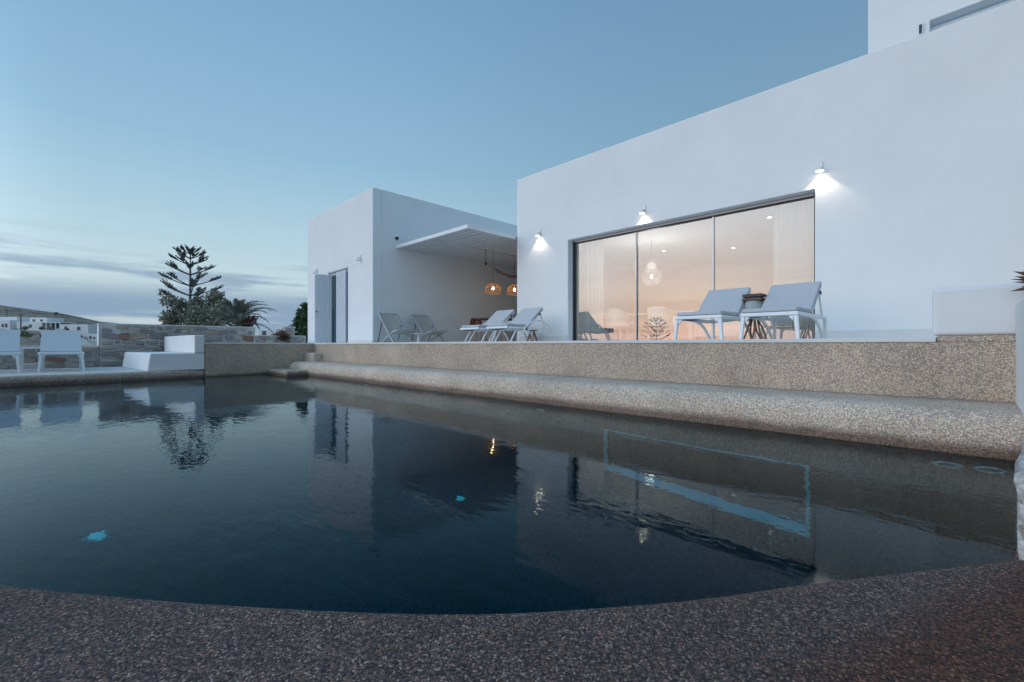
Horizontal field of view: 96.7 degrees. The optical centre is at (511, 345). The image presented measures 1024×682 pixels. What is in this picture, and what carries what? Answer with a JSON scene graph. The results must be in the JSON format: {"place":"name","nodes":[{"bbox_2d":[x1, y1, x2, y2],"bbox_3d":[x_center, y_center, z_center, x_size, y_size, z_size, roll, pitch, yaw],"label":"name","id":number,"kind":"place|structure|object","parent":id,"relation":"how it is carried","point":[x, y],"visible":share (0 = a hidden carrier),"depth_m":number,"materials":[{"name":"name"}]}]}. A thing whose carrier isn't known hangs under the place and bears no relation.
{"place":"outdoors","nodes":[
{"label":"outdoors","id":0,"kind":"place"},
{"bbox_2d":[0,305,108,345],"bbox_3d":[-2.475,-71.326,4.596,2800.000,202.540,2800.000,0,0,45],"label":"ground","id":1,"kind":"structure","parent":0,"point":[35,340],"depth_m":309.13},
{"bbox_2d":[0,317,29,329],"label":"village house","id":2,"kind":"structure","parent":1,"relation":"on","point":[9,323],"depth_m":151.02,"materials":[{"name":"white paint"}]},
{"bbox_2d":[20,313,21,334],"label":"utility pole","id":3,"kind":"object","parent":1,"relation":"on","point":[20,323],"visible":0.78,"depth_m":109.90,"materials":[{"name":"grey wood"}]},
{"bbox_2d":[20,330,32,338],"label":"slope bush","id":4,"kind":"object","parent":1,"relation":"on","point":[25,333],"visible":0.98,"depth_m":103.83,"materials":[{"name":"green plant"}]},
{"bbox_2d":[17,318,63,330],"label":"village house","id":5,"kind":"structure","parent":1,"relation":"on","point":[33,324],"depth_m":151.09,"materials":[{"name":"white paint"}]},
{"bbox_2d":[41,322,74,329],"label":"porch","id":6,"kind":"object","parent":1,"relation":"on","point":[56,325],"visible":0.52,"depth_m":150.02,"materials":[{"name":"white paint"}]},
{"bbox_2d":[60,324,96,336],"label":"village house","id":7,"kind":"structure","parent":1,"relation":"on","point":[85,329],"depth_m":145.00,"materials":[{"name":"white paint"}]},
{"bbox_2d":[82,340,96,345],"bbox_3d":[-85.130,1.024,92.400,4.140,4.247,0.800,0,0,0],"label":"village house","id":8,"kind":"structure","parent":1,"relation":"on","point":[94,342],"depth_m":92.00,"materials":[{"name":"white paint"}]},
{"bbox_2d":[88,334,96,339],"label":"village house","id":9,"kind":"structure","parent":1,"relation":"on","point":[92,336],"depth_m":112.00,"materials":[{"name":"white paint"}]},
{"bbox_2d":[157,244,224,303],"bbox_3d":[-16.649,-1.757,23.458,2.804,6.803,2.799,0,0,-4],"label":"norfolk pine","id":10,"kind":"object","parent":1,"relation":"on","point":[192,251],"visible":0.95,"depth_m":23.27,"materials":[{"name":"green plant"}]},
{"bbox_2d":[157,288,232,325],"bbox_3d":[-15.184,-1.467,22.161,3.780,2.850,2.318,0,0,19],"label":"broadleaf bush","id":11,"kind":"object","parent":1,"relation":"on","point":[188,315],"visible":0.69,"depth_m":21.86,"materials":[{"name":"green plant"}]},
{"bbox_2d":[195,294,276,332],"bbox_3d":[-12.394,-0.482,20.478,3.368,3.453,3.222,0,0,45],"label":"palm","id":12,"kind":"object","parent":1,"relation":"on","point":[240,312],"visible":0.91,"depth_m":20.22,"materials":[{"name":"green plant"}]},
{"bbox_2d":[259,329,280,334],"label":"village house","id":13,"kind":"structure","parent":1,"relation":"on","point":[265,332],"depth_m":75.00,"materials":[{"name":"white paint"}]},
{"bbox_2d":[55,329,92,344],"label":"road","id":14,"kind":"structure","parent":0,"point":[84,341],"depth_m":71.49,"materials":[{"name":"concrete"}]},
{"bbox_2d":[0,366,204,386],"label":"deck","id":15,"kind":"structure","parent":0,"point":[24,377],"depth_m":8.32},
{"bbox_2d":[0,329,21,372],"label":"sun lounger","id":16,"kind":"object","parent":15,"relation":"on","point":[10,342],"visible":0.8,"depth_m":8.78,"materials":[{"name":"plastic"}]},
{"bbox_2d":[20,347,44,370],"bbox_3d":[-9.539,0.270,9.058,0.330,0.460,0.330,0,0,-45],"label":"side table","id":17,"kind":"object","parent":15,"relation":"on","point":[22,363],"visible":0.82,"depth_m":8.92,"materials":[{"name":"white paint"}]},
{"bbox_2d":[0,346,98,368],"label":"stone wall","id":18,"kind":"structure","parent":15,"relation":"on","point":[91,356],"depth_m":9.94,"materials":[{"name":"grey stone"}]},
{"bbox_2d":[37,330,84,371],"bbox_3d":[-9.050,0.101,9.144,0.645,0.823,1.450,0,0,-45],"label":"sun lounger","id":19,"kind":"object","parent":15,"relation":"on","point":[54,343],"visible":0.98,"depth_m":9.26,"materials":[{"name":"white paint"}]},
{"bbox_2d":[122,335,203,370],"bbox_3d":[-7.697,0.146,9.981,2.800,0.715,1.081,0,0,45],"label":"built in sofa","id":20,"kind":"object","parent":15,"relation":"on","point":[185,352],"visible":1,"depth_m":9.29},
{"bbox_2d":[0,0,1008,334],"label":"sky","id":21,"kind":"structure","parent":0,"point":[132,131],"materials":[{"name":"blue"}]},
{"bbox_2d":[0,560,1023,681],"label":"pool surround","id":22,"kind":"object","parent":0,"point":[961,624],"visible":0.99,"depth_m":0.84,"materials":[{"name":"grey stone"}]},
{"bbox_2d":[1013,436,1023,559],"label":"rough kerb wall","id":23,"kind":"structure","parent":22,"relation":"on","point":[1018,549],"depth_m":1.16,"materials":[{"name":"grey stone"}]},
{"bbox_2d":[1015,298,1023,415],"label":"garden wall","id":24,"kind":"structure","parent":22,"relation":"on","point":[1019,320],"depth_m":2.77,"materials":[{"name":"white paint"}]},
{"bbox_2d":[1012,271,1023,290],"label":"dry plant","id":25,"kind":"object","parent":24,"relation":"on","point":[1021,280],"visible":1,"depth_m":2.97,"materials":[{"name":"brown plant"}]},
{"bbox_2d":[204,335,1015,402],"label":"terrace","id":26,"kind":"structure","parent":0,"point":[979,367],"depth_m":4.33,"materials":[{"name":"beige stone"}]},
{"bbox_2d":[97,323,254,366],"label":"stone wall","id":27,"kind":"structure","parent":26,"relation":"on","point":[116,342],"depth_m":11.04,"materials":[{"name":"grey stone"}]},
{"bbox_2d":[233,314,258,326],"bbox_3d":[-12.338,-0.754,21.079,0.798,1.425,1.164,0,0,71],"label":"bougainvillea","id":28,"kind":"object","parent":26,"relation":"on","point":[253,318],"visible":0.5,"depth_m":20.98,"materials":[{"name":"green plant"}]},
{"bbox_2d":[255,335,305,342],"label":"stone wall","id":29,"kind":"structure","parent":26,"relation":"on","point":[274,339],"depth_m":16.27,"materials":[{"name":"grey stone"}]},
{"bbox_2d":[271,329,289,342],"bbox_3d":[-8.415,-0.169,16.512,0.732,0.876,0.617,0,0,-16],"label":"dry shrub","id":30,"kind":"object","parent":26,"relation":"on","point":[282,333],"visible":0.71,"depth_m":16.42,"materials":[{"name":"brown plant"}]},
{"bbox_2d":[280,326,295,335],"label":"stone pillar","id":31,"kind":"structure","parent":26,"relation":"on","point":[290,330],"depth_m":18.05,"materials":[{"name":"grey stone"}]},
{"bbox_2d":[291,302,307,342],"bbox_3d":[-9.430,-0.805,20.606,1.053,2.341,1.082,0,0,45],"label":"citrus tree","id":32,"kind":"object","parent":26,"relation":"on","point":[300,322],"visible":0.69,"depth_m":20.37,"materials":[{"name":"green plant"}]},
{"bbox_2d":[378,313,414,341],"bbox_3d":[-3.281,-0.486,12.940,0.656,0.892,1.012,0,0,-45],"label":"deck chair","id":33,"kind":"object","parent":26,"relation":"on","point":[390,323],"visible":0.8,"depth_m":13.04,"materials":[{"name":"fabric"}]},
{"bbox_2d":[307,187,516,342],"bbox_3d":[-1.062,-2.321,17.301,8.330,4.590,10.635,0,0,45],"label":"annex","id":34,"kind":"object","parent":26,"relation":"on","point":[350,297],"visible":0.62,"depth_m":14.66,"materials":[{"name":"white paint"}]},
{"bbox_2d":[330,269,347,342],"bbox_3d":[-5.667,-1.246,15.015,1.410,2.360,0.060,0,0,45],"label":"door","id":35,"kind":"structure","parent":34,"relation":"in","point":[332,276],"depth_m":15.36,"materials":[{"name":"grey paint"}]},
{"bbox_2d":[395,224,516,267],"bbox_3d":[0.908,-2.975,15.822,3.432,0.101,9.140,0,0,45],"label":"pergola","id":36,"kind":"object","parent":34,"relation":"attached to","point":[469,242],"visible":0.53,"depth_m":13.51,"materials":[{"name":"white paint"}]},
{"bbox_2d":[485,283,500,294],"bbox_3d":[-0.594,-2.275,14.255,0.504,1.332,0.504,0,0,45],"label":"rattan pendant","id":37,"kind":"object","parent":36,"relation":"hanging from","point":[493,287],"visible":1,"depth_m":14.17,"materials":[{"name":"wicker"}]},
{"bbox_2d":[507,256,516,295],"bbox_3d":[0.085,-2.295,14.934,0.504,1.292,0.504,0,0,45],"label":"rattan pendant","id":38,"kind":"object","parent":36,"relation":"hanging from","point":[514,286],"visible":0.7,"depth_m":14.93,"materials":[{"name":"wicker"}]},
{"bbox_2d":[495,268,516,277],"bbox_3d":[0.010,-2.332,14.926,0.186,0.314,1.639,0,0,45],"label":"garland","id":39,"kind":"object","parent":34,"relation":"hanging from","point":[504,274],"visible":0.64,"depth_m":14.72},
{"bbox_2d":[413,333,424,341],"bbox_3d":[-2.708,-0.201,13.202,0.340,0.290,0.335,0,0,45],"label":"side table","id":40,"kind":"object","parent":26,"relation":"on","point":[418,336],"visible":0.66,"depth_m":13.16,"materials":[{"name":"white paint"}]},
{"bbox_2d":[411,315,447,341],"bbox_3d":[-2.486,-0.486,13.735,1.012,0.892,0.656,0,0,42],"label":"deck chair","id":41,"kind":"object","parent":26,"relation":"on","point":[423,324],"visible":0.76,"depth_m":13.83,"materials":[{"name":"fabric"}]},
{"bbox_2d":[470,318,486,341],"bbox_3d":[-1.102,-0.480,14.862,0.478,0.855,0.540,0,0,-30],"label":"shell chair","id":42,"kind":"object","parent":26,"relation":"on","point":[474,321],"visible":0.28,"depth_m":15.05,"materials":[{"name":"red metal"}]},
{"bbox_2d":[460,309,526,341],"bbox_3d":[-0.422,-0.481,11.641,0.766,0.871,1.766,0,0,45],"label":"sun lounger","id":43,"kind":"object","parent":26,"relation":"on","point":[500,317],"visible":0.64,"depth_m":11.49,"materials":[{"name":"white paint"}]},
{"bbox_2d":[478,318,511,340],"bbox_3d":[-0.530,-0.446,14.248,1.100,0.780,1.100,0,0,45],"label":"round table","id":44,"kind":"object","parent":26,"relation":"on","point":[486,319],"visible":0.33,"depth_m":14.10,"materials":[{"name":"brown wood"}]},
{"bbox_2d":[486,307,556,340],"bbox_3d":[0.260,-0.481,10.959,0.766,0.871,1.766,0,0,44],"label":"sun lounger","id":45,"kind":"object","parent":26,"relation":"on","point":[523,319],"visible":0.96,"depth_m":10.81,"materials":[{"name":"white paint"}]},
{"bbox_2d":[527,330,537,340],"bbox_3d":[0.523,-0.223,11.808,0.346,0.346,0.356,0,0,45],"label":"branch stool","id":46,"kind":"object","parent":26,"relation":"on","point":[534,334],"visible":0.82,"depth_m":11.77,"materials":[{"name":"brown wood"}]},
{"bbox_2d":[267,353,1023,460],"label":"pool bench","id":47,"kind":"object","parent":26,"relation":"on","point":[992,429],"visible":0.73,"depth_m":3.65,"materials":[{"name":"beige stone"}]},
{"bbox_2d":[673,287,755,339],"bbox_3d":[3.164,-0.480,7.039,0.717,0.873,1.450,0,0,45],"label":"sun lounger","id":48,"kind":"object","parent":26,"relation":"on","point":[724,305],"visible":0.77,"depth_m":7.02,"materials":[{"name":"white paint"}]},
{"bbox_2d":[742,293,767,338],"bbox_3d":[3.684,-0.412,6.923,0.380,0.722,0.380,0,0,45],"label":"side table","id":49,"kind":"object","parent":26,"relation":"on","point":[755,300],"visible":0.63,"depth_m":6.85,"materials":[{"name":"brown wood"}]},
{"bbox_2d":[517,0,1023,340],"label":"house","id":50,"kind":"structure","parent":26,"relation":"on","point":[908,129],"depth_m":7.53,"materials":[{"name":"paint"}]},
{"bbox_2d":[581,239,603,340],"bbox_3d":[1.994,-1.406,11.328,0.640,2.660,0.093,0,0,45],"label":"curtain","id":51,"kind":"object","parent":50,"relation":"hanging from","point":[592,255],"visible":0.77,"depth_m":11.30,"materials":[{"name":"white fabric"}]},
{"bbox_2d":[605,308,629,339],"bbox_3d":[2.659,-0.489,11.498,0.640,0.846,0.589,0,0,45],"label":"dining chair","id":52,"kind":"object","parent":50,"relation":"on","point":[616,318],"visible":0.92,"depth_m":11.27,"materials":[{"name":"beige fabric"}]},
{"bbox_2d":[603,315,642,339],"bbox_3d":[2.938,-0.454,12.351,0.720,0.780,1.123,0,0,-15],"label":"lounge chair","id":53,"kind":"object","parent":50,"relation":"on","point":[611,330],"visible":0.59,"depth_m":12.01,"materials":[{"name":"brown wood"}]},
{"bbox_2d":[639,206,645,213],"bbox_3d":[2.814,-2.917,9.800,0.124,0.198,0.162,0,0,45],"label":"wall lamp","id":54,"kind":"object","parent":50,"relation":"attached to","point":[643,211],"visible":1,"depth_m":9.81,"materials":[{"name":"grey metal"}]},
{"bbox_2d":[644,239,660,278],"bbox_3d":[3.649,-2.261,11.908,0.500,1.020,0.500,0,0,45],"label":"globe pendant","id":55,"kind":"object","parent":50,"relation":"hanging from","point":[651,276],"visible":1,"depth_m":11.90,"materials":[{"name":"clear glass"}]},
{"bbox_2d":[647,306,673,339],"bbox_3d":[3.529,-0.489,10.812,0.640,0.846,0.589,0,0,45],"label":"dining chair","id":56,"kind":"object","parent":50,"relation":"on","point":[659,316],"visible":0.95,"depth_m":10.58,"materials":[{"name":"beige fabric"}]},
{"bbox_2d":[622,310,703,339],"bbox_3d":[3.854,-0.443,11.703,2.000,0.750,0.900,0,0,45],"label":"dining table","id":57,"kind":"object","parent":50,"relation":"on","point":[646,315],"visible":0.21,"depth_m":11.62,"materials":[{"name":"beige wood"}]},
{"bbox_2d":[656,315,677,339],"bbox_3d":[4.319,-0.489,12.665,0.640,0.846,0.589,0,0,35],"label":"dining chair","id":58,"kind":"object","parent":50,"relation":"on","point":[662,328],"visible":0.25,"depth_m":12.61,"materials":[{"name":"beige wood"}]},
{"bbox_2d":[573,193,814,340],"bbox_3d":[3.403,-1.339,9.654,5.216,2.559,0.105,0,0,45],"label":"sliding window","id":59,"kind":"structure","parent":50,"relation":"in","point":[812,195],"depth_m":9.68,"materials":[{"name":"metal"}]},
{"bbox_2d":[692,307,772,339],"bbox_3d":[5.491,-0.488,10.370,2.600,0.840,0.870,0,0,45],"label":"sofa","id":60,"kind":"object","parent":50,"relation":"on","point":[731,329],"visible":0.27,"depth_m":10.36,"materials":[{"name":"beige fabric"}]},
{"bbox_2d":[773,198,813,338],"bbox_3d":[5.141,-1.406,8.181,0.800,2.660,0.093,0,0,45],"label":"curtain","id":61,"kind":"object","parent":50,"relation":"hanging from","point":[793,242],"visible":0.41,"depth_m":8.23,"materials":[{"name":"white fabric"}]},
{"bbox_2d":[815,161,823,172],"bbox_3d":[5.090,-2.957,7.523,0.124,0.198,0.162,0,0,45],"label":"wall lamp","id":62,"kind":"object","parent":50,"relation":"attached to","point":[819,168],"visible":1,"depth_m":7.50,"materials":[{"name":"grey metal"}]},
{"bbox_2d":[739,281,826,338],"bbox_3d":[3.824,-0.480,6.380,1.450,0.873,0.717,0,0,-44],"label":"sun lounger","id":63,"kind":"object","parent":26,"relation":"on","point":[796,301],"visible":0.9,"depth_m":6.39,"materials":[{"name":"white paint"}]},
{"bbox_2d":[932,283,1023,335],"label":"parapet","id":64,"kind":"structure","parent":26,"relation":"on","point":[975,310],"depth_m":3.22,"materials":[{"name":"white paint"}]},
{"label":"pool basin","id":65,"kind":"structure","parent":0,"visible":0},
{"bbox_2d":[0,374,1017,614],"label":"pool water","id":66,"kind":"structure","parent":65,"relation":"in","point":[314,493],"depth_m":1.92,"materials":[{"name":"blue liquid"}]}
]}

